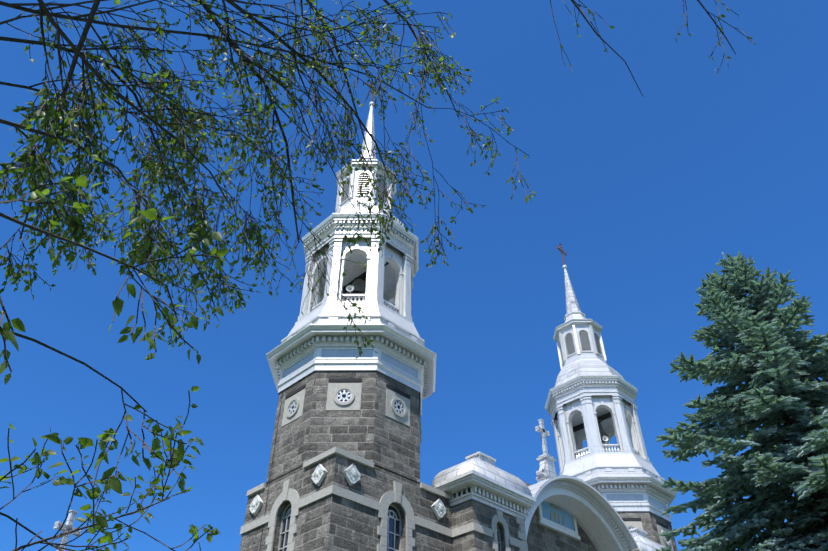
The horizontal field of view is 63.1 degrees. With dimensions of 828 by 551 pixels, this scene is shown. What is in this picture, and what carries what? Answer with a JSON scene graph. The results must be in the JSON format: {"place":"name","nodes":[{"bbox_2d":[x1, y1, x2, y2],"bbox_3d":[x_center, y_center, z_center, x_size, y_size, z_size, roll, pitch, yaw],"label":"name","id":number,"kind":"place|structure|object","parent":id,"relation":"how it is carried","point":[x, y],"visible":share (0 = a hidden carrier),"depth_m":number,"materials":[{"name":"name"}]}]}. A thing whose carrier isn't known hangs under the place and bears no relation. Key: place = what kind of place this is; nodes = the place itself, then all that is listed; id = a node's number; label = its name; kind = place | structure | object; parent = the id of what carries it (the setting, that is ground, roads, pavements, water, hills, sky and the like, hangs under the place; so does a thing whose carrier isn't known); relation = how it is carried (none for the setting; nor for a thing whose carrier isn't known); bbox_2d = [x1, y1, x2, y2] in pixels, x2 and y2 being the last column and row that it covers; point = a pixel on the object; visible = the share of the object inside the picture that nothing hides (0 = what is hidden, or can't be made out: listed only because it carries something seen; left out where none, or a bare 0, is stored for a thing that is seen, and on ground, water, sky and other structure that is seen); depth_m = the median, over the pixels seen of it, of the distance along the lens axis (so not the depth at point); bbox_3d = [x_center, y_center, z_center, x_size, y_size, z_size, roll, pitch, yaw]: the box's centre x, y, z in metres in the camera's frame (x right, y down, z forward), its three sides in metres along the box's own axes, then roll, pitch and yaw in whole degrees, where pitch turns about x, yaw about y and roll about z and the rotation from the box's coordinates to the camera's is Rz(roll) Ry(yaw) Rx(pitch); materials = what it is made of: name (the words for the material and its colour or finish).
{"place":"outdoors","nodes":[
{"label":"outdoors","id":0,"kind":"place"},
{"bbox_2d":[53,509,81,550],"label":"cross","id":1,"kind":"structure","parent":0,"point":[69,521],"depth_m":35.75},
{"bbox_2d":[0,0,755,550],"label":"overhanging tree","id":2,"kind":"object","parent":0,"point":[78,176],"depth_m":4.41,"materials":[{"name":"green plant"}]},
{"bbox_2d":[0,0,827,550],"label":"sky","id":3,"kind":"structure","parent":0,"point":[643,196],"materials":[{"name":"blue"}]},
{"label":"ground","id":4,"kind":"structure","parent":0,"visible":0},
{"bbox_2d":[240,82,676,550],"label":"church","id":5,"kind":"structure","parent":4,"relation":"on","point":[343,474],"depth_m":30.85,"materials":[{"name":"stone"}]},
{"bbox_2d":[550,511,564,525],"bbox_3d":[7.439,12.565,34.864,1.287,0.504,0.024,33,-50,-32],"label":"number","id":6,"kind":"object","parent":5,"relation":"attached to","point":[556,517],"visible":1,"depth_m":34.84,"materials":[{"name":"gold metal"}]},
{"bbox_2d":[655,251,827,550],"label":"blue spruce","id":7,"kind":"object","parent":4,"relation":"on","point":[790,455],"visible":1,"depth_m":13.58,"materials":[{"name":"green plant"}]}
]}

